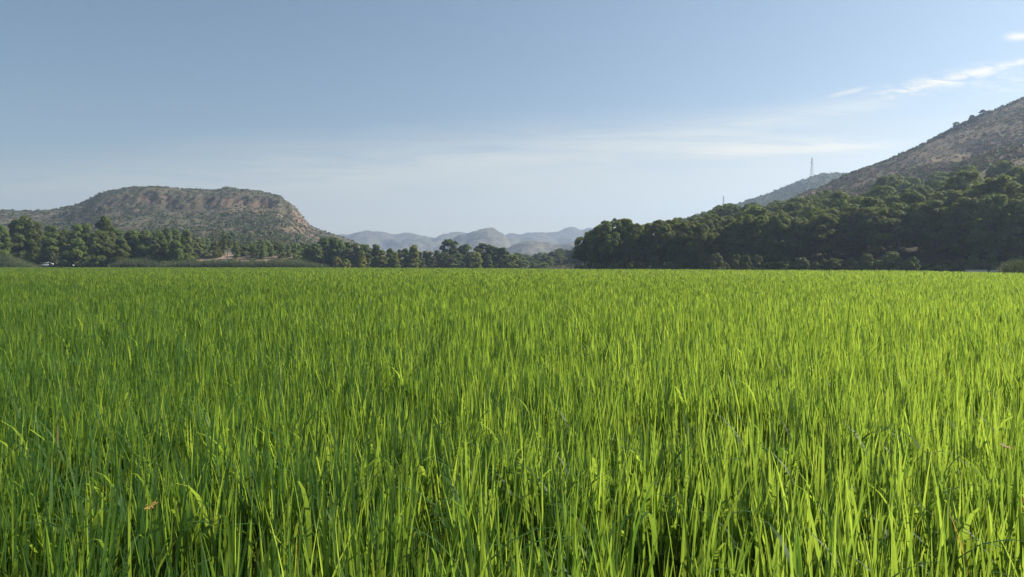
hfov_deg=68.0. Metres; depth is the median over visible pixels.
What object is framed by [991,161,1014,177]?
pine tree
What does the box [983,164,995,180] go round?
pine tree
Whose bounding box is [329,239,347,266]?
broadleaf tree
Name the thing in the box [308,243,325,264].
broadleaf tree
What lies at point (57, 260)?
shrub
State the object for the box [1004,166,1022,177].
pine tree
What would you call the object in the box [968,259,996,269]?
shrub
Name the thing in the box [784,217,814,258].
pine tree
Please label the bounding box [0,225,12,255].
pine tree
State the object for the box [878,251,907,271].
shrub
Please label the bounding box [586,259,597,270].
shrub
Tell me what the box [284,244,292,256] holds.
young pine
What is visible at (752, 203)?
pine tree
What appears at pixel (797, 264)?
shrub
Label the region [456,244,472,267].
broadleaf tree
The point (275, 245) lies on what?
young pine
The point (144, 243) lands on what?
pine tree
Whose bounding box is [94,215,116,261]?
pine tree
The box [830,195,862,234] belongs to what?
pine tree
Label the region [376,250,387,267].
poplar tree
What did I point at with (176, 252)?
pine tree
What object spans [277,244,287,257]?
young pine
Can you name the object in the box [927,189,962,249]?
pine tree
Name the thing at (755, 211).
pine tree
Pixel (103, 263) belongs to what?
shrub
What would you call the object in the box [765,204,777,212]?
pine tree
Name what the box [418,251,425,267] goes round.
poplar tree
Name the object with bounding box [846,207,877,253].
pine tree
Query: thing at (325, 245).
broadleaf tree
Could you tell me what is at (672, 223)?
pine tree
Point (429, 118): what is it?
sky
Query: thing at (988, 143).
hill dry scrub
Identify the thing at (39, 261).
shrub
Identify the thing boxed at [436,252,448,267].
broadleaf tree
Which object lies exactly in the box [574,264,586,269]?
shrub
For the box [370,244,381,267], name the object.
poplar tree
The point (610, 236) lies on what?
pine tree
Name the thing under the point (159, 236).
pine tree
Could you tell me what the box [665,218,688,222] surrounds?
pine tree
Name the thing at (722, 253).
pine tree
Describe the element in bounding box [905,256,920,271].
shrub
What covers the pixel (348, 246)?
poplar tree
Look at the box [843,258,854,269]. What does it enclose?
shrub
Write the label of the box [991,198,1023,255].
pine tree
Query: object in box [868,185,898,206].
pine tree
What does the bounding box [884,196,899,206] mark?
pine tree
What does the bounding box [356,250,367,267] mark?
poplar tree
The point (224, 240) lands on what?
umbrella pine
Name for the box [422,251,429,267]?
poplar tree
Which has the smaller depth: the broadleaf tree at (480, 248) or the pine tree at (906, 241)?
the pine tree at (906, 241)
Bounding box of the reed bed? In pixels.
[107,257,328,267]
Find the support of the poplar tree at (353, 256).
on the ground
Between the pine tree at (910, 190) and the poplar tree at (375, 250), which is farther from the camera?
the poplar tree at (375, 250)
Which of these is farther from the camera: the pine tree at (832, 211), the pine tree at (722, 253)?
the pine tree at (722, 253)
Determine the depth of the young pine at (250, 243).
325.83 m
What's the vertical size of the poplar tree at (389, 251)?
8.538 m
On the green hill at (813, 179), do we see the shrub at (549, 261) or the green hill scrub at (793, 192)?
the green hill scrub at (793, 192)
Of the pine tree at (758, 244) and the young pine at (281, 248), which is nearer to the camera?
the pine tree at (758, 244)
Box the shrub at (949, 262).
[939,260,955,271]
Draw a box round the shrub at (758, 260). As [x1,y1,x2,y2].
[752,255,763,269]
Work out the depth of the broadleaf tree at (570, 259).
402.28 m
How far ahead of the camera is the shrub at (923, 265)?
134.07 m
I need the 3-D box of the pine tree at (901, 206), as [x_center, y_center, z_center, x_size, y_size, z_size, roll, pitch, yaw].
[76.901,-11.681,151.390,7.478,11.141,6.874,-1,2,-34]
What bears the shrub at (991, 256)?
on the ground
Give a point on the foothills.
(531, 248)
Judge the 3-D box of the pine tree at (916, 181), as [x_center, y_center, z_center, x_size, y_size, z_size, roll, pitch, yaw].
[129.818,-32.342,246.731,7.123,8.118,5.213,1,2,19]
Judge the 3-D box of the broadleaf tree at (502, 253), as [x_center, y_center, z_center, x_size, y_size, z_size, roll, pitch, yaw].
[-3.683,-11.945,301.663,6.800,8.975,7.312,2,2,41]
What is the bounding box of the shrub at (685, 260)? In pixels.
[677,253,697,269]
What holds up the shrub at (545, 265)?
on the ground
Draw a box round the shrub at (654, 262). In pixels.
[648,255,660,269]
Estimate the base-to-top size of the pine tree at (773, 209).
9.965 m
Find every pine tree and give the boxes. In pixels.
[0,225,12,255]
[6,220,29,256]
[9,215,40,259]
[26,222,45,263]
[38,225,65,266]
[57,228,77,260]
[61,224,87,266]
[78,224,98,261]
[79,229,113,266]
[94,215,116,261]
[108,237,130,264]
[114,229,125,244]
[123,229,143,258]
[132,230,155,261]
[147,230,169,262]
[160,227,172,260]
[168,229,187,261]
[179,229,196,261]
[571,235,599,267]
[581,230,592,261]
[586,226,609,268]
[597,218,627,262]
[609,218,639,266]
[619,223,648,267]
[634,223,662,266]
[645,219,674,267]
[658,231,674,261]
[660,219,678,263]
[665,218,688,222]
[665,222,693,265]
[674,224,705,265]
[681,221,706,261]
[685,217,696,221]
[687,223,714,261]
[696,213,724,243]
[703,225,725,260]
[705,203,744,219]
[712,218,735,245]
[714,225,734,262]
[728,214,760,255]
[734,203,761,217]
[742,206,769,237]
[744,202,761,206]
[747,215,778,262]
[757,214,793,261]
[760,209,798,224]
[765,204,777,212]
[770,215,799,256]
[771,201,786,212]
[779,197,809,212]
[784,201,803,215]
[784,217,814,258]
[788,209,803,218]
[799,203,828,217]
[800,207,830,256]
[800,213,846,259]
[801,201,821,210]
[804,196,816,205]
[813,195,827,201]
[815,189,832,198]
[816,208,848,256]
[818,199,830,208]
[823,191,852,209]
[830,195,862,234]
[835,206,868,254]
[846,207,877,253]
[852,211,890,252]
[853,204,900,252]
[858,196,883,218]
[865,208,908,254]
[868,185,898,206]
[875,175,903,195]
[879,202,912,252]
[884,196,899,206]
[888,174,909,188]
[895,182,914,192]
[897,191,925,235]
[897,202,937,254]
[899,188,914,199]
[907,177,920,189]
[912,199,950,253]
[916,185,934,200]
[916,205,947,254]
[924,171,948,185]
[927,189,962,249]
[930,178,948,191]
[934,181,946,192]
[940,170,980,199]
[940,197,986,257]
[943,171,983,184]
[945,171,956,176]
[951,122,959,128]
[956,183,1010,233]
[958,165,975,179]
[966,193,1017,256]
[968,115,974,120]
[978,109,985,115]
[980,175,1023,238]
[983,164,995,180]
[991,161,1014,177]
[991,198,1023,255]
[998,167,1023,195]
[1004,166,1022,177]
[1007,184,1023,234]
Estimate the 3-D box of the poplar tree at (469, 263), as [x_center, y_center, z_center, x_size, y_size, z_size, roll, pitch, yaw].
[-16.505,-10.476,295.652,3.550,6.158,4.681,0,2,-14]
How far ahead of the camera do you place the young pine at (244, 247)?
318.73 m
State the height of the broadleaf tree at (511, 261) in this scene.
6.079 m
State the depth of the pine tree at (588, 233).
198.88 m
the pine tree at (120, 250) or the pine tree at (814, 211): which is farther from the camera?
the pine tree at (120, 250)
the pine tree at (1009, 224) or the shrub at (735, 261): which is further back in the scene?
the shrub at (735, 261)
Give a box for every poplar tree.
[340,242,352,266]
[348,243,358,266]
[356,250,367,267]
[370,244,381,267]
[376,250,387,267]
[385,248,393,267]
[389,252,401,267]
[397,249,403,267]
[399,248,409,267]
[406,245,421,267]
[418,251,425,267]
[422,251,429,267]
[426,251,436,267]
[433,250,439,266]
[452,253,464,267]
[465,254,473,267]
[483,254,493,267]
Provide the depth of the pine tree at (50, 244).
283.85 m
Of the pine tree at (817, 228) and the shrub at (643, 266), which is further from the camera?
the shrub at (643, 266)
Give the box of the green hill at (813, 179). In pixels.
[703,173,844,212]
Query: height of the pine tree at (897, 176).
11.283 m
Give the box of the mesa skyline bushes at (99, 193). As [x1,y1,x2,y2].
[0,185,283,211]
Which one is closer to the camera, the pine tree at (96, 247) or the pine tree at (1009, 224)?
the pine tree at (1009, 224)
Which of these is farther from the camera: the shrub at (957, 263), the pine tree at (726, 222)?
the pine tree at (726, 222)
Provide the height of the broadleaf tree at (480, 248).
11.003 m
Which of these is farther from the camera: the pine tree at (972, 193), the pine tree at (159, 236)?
the pine tree at (159, 236)
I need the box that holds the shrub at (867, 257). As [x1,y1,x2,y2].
[857,253,877,270]
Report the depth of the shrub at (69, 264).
279.04 m
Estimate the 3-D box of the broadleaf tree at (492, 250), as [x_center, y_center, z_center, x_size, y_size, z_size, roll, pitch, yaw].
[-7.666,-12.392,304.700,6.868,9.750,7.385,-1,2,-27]
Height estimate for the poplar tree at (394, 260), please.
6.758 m
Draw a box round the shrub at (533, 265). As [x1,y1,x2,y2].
[528,264,539,267]
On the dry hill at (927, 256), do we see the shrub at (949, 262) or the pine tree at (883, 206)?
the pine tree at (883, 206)
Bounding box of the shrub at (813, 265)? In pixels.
[809,262,821,269]
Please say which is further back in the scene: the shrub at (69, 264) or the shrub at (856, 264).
the shrub at (69, 264)
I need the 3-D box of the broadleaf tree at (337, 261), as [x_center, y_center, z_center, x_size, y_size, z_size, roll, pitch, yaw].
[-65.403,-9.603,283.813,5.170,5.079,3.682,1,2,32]
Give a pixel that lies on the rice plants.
(502, 423)
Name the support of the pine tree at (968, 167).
on the dry hill at (927, 256)
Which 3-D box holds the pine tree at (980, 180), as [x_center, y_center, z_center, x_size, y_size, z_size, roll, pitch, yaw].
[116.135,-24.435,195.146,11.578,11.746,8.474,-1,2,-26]
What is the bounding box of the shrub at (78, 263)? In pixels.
[74,260,87,267]
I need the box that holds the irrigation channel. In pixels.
[965,270,998,272]
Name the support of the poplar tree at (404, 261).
on the ground
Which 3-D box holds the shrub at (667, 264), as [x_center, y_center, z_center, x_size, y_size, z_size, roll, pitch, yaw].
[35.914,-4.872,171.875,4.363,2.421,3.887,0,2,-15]
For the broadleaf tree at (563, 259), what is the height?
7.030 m
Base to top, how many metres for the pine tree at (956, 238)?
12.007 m
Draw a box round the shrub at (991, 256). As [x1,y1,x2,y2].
[986,251,998,268]
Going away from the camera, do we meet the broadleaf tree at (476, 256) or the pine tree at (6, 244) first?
the pine tree at (6, 244)
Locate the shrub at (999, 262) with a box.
[993,260,1005,269]
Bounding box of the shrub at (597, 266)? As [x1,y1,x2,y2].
[589,263,607,269]
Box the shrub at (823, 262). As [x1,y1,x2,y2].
[815,259,828,270]
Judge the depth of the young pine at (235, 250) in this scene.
311.76 m
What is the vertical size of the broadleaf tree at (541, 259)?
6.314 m
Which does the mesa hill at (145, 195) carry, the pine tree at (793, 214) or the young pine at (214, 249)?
the young pine at (214, 249)
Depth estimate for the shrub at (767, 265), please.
155.77 m
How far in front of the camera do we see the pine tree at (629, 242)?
184.38 m
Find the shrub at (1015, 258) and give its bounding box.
[1006,255,1023,263]
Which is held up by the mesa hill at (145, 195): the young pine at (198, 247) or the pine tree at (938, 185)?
the young pine at (198, 247)
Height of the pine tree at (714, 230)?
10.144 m
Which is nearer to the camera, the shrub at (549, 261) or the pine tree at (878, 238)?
the pine tree at (878, 238)
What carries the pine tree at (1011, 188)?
on the dry hill at (927, 256)
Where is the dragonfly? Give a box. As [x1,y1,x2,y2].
[144,501,157,510]
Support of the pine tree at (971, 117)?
on the dry hill at (927, 256)
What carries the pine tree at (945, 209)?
on the dry hill at (927, 256)
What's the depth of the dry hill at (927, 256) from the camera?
343.02 m
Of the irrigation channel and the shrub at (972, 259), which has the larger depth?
the shrub at (972, 259)
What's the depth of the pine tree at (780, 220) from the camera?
166.15 m
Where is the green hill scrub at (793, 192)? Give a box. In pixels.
[684,172,847,219]
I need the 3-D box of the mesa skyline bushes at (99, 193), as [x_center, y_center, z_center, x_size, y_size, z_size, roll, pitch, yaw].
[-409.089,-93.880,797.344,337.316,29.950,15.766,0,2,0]
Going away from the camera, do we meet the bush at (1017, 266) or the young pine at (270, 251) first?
the bush at (1017, 266)
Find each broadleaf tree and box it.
[302,245,315,261]
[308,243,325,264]
[314,237,331,265]
[326,237,340,265]
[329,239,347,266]
[332,256,342,267]
[342,259,350,267]
[355,244,373,267]
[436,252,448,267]
[439,239,458,261]
[442,256,457,267]
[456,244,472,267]
[470,251,482,267]
[473,243,491,267]
[483,246,498,267]
[495,247,509,267]
[502,254,518,267]
[514,253,524,266]
[521,254,533,260]
[531,254,540,260]
[536,256,555,263]
[547,251,561,265]
[552,256,568,264]
[554,248,564,255]
[568,250,574,263]
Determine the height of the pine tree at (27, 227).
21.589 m
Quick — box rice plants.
[0,267,1023,576]
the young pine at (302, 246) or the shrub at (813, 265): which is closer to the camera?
the shrub at (813, 265)
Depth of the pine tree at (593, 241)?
190.75 m
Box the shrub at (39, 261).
[35,259,43,266]
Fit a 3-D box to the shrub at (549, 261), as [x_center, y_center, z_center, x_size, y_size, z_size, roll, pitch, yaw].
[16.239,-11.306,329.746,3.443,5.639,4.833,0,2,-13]
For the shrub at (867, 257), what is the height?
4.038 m
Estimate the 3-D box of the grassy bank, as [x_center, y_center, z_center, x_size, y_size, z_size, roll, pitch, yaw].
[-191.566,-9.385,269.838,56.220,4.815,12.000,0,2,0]
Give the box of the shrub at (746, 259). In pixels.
[740,254,755,269]
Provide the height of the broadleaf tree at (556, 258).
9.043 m
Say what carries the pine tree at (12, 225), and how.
on the ground
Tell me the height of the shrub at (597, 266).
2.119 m
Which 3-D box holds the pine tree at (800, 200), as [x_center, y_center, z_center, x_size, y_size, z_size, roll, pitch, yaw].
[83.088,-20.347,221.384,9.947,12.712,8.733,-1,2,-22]
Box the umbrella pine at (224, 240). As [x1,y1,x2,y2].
[219,235,236,258]
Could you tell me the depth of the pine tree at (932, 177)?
229.93 m
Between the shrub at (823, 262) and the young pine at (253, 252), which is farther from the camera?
the young pine at (253, 252)
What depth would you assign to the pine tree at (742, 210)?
224.83 m
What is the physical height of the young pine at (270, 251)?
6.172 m
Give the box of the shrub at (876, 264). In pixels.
[863,260,892,269]
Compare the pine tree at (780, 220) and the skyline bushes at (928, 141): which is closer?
the pine tree at (780, 220)
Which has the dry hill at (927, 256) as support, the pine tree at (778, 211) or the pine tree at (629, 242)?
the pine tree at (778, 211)
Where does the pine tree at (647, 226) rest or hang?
on the dry hill at (927, 256)
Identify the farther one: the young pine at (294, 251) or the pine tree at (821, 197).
the young pine at (294, 251)
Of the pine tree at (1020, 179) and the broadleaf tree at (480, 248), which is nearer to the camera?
the pine tree at (1020, 179)
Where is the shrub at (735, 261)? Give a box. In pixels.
[729,254,744,269]
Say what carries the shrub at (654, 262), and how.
on the ground
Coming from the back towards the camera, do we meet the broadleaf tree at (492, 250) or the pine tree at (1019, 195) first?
the broadleaf tree at (492, 250)
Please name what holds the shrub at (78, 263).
on the ground
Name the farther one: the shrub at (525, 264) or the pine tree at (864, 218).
the shrub at (525, 264)
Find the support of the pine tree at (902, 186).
on the dry hill at (927, 256)
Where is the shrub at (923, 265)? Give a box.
[919,263,936,271]
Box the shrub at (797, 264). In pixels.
[789,257,810,270]
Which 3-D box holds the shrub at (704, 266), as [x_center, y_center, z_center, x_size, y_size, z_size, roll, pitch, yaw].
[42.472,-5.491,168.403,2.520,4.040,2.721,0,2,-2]
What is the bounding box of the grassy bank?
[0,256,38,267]
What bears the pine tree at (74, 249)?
on the ground
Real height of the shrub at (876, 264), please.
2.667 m
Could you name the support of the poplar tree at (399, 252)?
on the ground
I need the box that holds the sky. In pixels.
[0,0,1023,237]
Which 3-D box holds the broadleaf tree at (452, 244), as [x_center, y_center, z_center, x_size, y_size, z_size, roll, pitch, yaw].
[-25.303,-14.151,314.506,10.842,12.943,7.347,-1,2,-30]
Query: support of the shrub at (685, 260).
on the ground
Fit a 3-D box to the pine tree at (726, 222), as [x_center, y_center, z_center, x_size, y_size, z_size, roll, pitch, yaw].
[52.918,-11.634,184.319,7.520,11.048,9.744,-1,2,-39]
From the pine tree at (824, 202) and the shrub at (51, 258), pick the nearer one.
the pine tree at (824, 202)
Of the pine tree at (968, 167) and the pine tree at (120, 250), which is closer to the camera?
the pine tree at (968, 167)
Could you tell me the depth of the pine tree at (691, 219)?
260.54 m
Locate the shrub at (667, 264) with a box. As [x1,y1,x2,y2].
[662,262,676,269]
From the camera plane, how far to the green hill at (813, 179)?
910.81 m
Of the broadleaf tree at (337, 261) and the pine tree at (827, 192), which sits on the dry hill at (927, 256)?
the pine tree at (827, 192)
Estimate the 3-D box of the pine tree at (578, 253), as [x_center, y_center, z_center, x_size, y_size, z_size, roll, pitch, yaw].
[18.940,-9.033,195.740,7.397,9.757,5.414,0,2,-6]
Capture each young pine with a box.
[191,237,204,258]
[201,241,208,256]
[206,241,223,257]
[230,241,239,258]
[239,244,249,255]
[246,241,252,254]
[249,246,258,257]
[250,241,259,251]
[256,239,268,258]
[266,243,276,256]
[271,241,279,255]
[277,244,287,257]
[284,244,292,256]
[287,244,301,259]
[297,242,304,259]
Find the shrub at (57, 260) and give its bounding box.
[53,256,63,267]
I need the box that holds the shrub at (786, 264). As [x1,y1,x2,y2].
[772,261,792,269]
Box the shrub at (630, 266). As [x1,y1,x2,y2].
[626,261,639,269]
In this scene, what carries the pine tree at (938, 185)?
on the dry hill at (927, 256)
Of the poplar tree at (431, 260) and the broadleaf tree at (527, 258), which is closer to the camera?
the poplar tree at (431, 260)
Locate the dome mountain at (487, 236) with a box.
[402,228,515,258]
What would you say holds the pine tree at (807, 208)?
on the dry hill at (927, 256)
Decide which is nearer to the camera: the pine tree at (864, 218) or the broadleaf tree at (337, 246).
the pine tree at (864, 218)
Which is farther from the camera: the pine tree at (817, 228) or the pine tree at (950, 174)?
the pine tree at (950, 174)
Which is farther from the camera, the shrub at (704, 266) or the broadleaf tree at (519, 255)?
the broadleaf tree at (519, 255)
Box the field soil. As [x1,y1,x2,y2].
[25,269,998,576]
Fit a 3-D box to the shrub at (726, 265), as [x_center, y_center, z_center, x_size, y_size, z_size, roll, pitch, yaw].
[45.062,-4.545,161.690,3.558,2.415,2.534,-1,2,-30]
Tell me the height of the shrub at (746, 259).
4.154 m
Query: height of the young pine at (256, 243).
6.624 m
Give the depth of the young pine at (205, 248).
317.96 m
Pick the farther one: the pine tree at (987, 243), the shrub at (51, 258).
the shrub at (51, 258)
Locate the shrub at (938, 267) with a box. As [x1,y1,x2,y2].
[925,264,953,271]
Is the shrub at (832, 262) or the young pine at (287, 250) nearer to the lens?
the shrub at (832, 262)
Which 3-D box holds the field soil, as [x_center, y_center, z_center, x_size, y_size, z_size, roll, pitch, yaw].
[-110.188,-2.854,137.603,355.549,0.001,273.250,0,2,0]
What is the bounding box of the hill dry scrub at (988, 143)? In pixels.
[785,99,1023,201]
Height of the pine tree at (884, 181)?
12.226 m
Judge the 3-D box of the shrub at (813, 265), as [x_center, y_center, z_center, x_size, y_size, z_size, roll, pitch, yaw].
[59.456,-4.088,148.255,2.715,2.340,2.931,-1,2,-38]
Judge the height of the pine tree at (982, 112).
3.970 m
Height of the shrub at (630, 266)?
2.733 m
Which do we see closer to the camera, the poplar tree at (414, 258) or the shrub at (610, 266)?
the shrub at (610, 266)
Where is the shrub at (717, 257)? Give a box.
[709,252,725,269]
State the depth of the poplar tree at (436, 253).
311.07 m
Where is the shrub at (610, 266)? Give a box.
[606,262,620,269]
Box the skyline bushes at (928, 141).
[831,96,1023,181]
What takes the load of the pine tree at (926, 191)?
on the dry hill at (927, 256)
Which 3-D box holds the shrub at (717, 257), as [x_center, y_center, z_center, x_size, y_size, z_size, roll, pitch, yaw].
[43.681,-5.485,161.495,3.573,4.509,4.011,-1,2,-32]
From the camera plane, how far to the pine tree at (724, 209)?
245.63 m
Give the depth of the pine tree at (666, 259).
183.95 m
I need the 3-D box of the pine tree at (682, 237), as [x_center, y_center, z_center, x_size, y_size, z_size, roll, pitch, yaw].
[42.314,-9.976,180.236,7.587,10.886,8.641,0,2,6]
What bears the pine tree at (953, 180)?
on the dry hill at (927, 256)
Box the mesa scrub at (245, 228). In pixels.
[1,185,379,261]
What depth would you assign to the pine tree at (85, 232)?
290.09 m
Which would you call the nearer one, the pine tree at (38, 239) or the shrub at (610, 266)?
the shrub at (610, 266)
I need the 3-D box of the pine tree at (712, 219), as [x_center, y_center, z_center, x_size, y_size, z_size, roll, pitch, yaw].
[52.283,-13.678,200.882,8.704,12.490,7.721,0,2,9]
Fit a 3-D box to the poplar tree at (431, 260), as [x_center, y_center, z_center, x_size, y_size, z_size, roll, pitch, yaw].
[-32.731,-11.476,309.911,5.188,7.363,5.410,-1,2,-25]
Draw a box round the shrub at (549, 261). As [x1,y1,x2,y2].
[546,256,552,265]
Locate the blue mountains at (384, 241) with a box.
[339,227,592,255]
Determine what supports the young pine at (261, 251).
on the mesa hill at (145, 195)
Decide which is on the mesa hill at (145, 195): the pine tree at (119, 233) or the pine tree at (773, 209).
the pine tree at (119, 233)
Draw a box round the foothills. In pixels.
[477,241,581,259]
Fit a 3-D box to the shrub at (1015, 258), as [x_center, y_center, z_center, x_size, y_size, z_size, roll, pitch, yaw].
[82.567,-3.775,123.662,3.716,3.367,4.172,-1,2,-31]
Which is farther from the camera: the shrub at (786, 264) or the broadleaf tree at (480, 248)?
the broadleaf tree at (480, 248)
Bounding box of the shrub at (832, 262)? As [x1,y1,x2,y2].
[818,258,845,271]
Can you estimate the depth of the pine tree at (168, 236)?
288.09 m
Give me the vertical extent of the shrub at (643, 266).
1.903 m
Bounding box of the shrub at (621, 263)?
[617,261,624,268]
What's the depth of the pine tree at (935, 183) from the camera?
208.97 m
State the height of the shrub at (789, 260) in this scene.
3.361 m
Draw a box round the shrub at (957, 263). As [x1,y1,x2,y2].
[950,258,967,271]
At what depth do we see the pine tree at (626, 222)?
189.58 m
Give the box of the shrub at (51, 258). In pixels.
[48,252,55,267]
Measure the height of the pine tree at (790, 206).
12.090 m
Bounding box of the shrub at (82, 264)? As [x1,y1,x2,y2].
[79,261,93,266]
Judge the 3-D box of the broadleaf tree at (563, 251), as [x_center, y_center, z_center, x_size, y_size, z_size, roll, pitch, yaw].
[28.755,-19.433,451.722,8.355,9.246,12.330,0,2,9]
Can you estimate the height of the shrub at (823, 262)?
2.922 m
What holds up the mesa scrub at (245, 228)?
on the mesa hill at (145, 195)
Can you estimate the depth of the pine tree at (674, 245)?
178.88 m
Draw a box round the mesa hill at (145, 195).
[0,186,388,267]
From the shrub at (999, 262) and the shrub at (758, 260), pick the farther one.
the shrub at (758, 260)
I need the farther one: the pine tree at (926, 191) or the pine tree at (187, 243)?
the pine tree at (187, 243)
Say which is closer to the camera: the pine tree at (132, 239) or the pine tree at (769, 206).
the pine tree at (769, 206)
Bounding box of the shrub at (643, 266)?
[639,264,648,268]
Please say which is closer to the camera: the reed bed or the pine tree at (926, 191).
the pine tree at (926, 191)
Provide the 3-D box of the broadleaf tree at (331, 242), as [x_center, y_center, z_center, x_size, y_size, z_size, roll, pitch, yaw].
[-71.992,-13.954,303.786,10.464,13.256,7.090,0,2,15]
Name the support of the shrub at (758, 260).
on the ground
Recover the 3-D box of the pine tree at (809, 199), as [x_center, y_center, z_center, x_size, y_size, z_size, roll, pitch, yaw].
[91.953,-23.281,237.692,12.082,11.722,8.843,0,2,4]
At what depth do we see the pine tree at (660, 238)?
182.05 m
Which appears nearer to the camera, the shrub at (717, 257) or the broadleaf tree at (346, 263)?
the shrub at (717, 257)
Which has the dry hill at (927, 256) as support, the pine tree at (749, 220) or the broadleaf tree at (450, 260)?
the pine tree at (749, 220)
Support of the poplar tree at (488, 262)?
on the ground
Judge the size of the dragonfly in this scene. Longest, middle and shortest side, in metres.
0.046 x 0.036 x 0.010 m
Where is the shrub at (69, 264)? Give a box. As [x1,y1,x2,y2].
[64,262,75,266]
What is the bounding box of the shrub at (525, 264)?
[517,260,530,267]
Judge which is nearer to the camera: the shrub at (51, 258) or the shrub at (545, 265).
the shrub at (51, 258)
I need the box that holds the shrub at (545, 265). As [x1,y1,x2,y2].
[534,263,551,268]
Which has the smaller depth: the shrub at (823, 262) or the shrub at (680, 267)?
the shrub at (823, 262)
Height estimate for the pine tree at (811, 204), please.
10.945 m
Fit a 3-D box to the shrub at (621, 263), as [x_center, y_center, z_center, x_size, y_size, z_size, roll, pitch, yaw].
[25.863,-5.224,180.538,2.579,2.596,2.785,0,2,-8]
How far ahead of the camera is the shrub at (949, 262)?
130.06 m
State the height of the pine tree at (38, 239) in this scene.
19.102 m
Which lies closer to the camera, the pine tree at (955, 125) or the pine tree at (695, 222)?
the pine tree at (695, 222)
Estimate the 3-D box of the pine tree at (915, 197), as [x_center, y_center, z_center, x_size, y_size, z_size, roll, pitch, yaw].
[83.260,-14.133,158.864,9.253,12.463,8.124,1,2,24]
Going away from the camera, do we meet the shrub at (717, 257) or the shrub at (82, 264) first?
the shrub at (717, 257)
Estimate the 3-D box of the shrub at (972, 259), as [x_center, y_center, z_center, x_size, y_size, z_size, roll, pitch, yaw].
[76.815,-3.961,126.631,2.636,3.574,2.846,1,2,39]
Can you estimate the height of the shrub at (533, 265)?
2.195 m
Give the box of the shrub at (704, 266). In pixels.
[697,255,709,269]
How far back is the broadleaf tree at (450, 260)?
290.69 m
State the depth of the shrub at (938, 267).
129.31 m
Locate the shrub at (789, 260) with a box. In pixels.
[782,257,792,269]
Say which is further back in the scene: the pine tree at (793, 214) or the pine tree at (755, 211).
the pine tree at (793, 214)
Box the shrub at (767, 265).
[762,261,778,270]
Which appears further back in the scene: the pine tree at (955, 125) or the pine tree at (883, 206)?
the pine tree at (955, 125)
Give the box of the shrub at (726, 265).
[717,262,729,269]
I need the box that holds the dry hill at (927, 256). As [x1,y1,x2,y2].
[537,100,1023,271]
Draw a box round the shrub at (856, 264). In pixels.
[848,261,864,270]
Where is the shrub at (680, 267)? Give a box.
[670,264,686,270]
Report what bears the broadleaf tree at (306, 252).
on the ground
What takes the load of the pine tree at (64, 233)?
on the ground
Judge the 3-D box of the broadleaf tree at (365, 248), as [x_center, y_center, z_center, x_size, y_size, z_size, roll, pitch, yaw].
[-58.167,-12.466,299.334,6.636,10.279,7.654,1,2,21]
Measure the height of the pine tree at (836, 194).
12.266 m
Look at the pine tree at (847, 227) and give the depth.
159.32 m
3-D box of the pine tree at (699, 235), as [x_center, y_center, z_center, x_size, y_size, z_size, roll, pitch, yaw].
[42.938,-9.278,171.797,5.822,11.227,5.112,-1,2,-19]
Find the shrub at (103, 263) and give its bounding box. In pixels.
[98,260,108,267]
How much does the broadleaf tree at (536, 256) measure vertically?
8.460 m
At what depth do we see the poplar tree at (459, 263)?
298.68 m
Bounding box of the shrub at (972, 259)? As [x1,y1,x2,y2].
[963,254,979,271]
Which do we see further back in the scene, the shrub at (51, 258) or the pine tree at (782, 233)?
the shrub at (51, 258)
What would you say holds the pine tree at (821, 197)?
on the dry hill at (927, 256)
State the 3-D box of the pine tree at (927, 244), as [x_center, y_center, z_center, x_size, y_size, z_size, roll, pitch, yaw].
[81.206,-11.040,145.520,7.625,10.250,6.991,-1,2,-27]

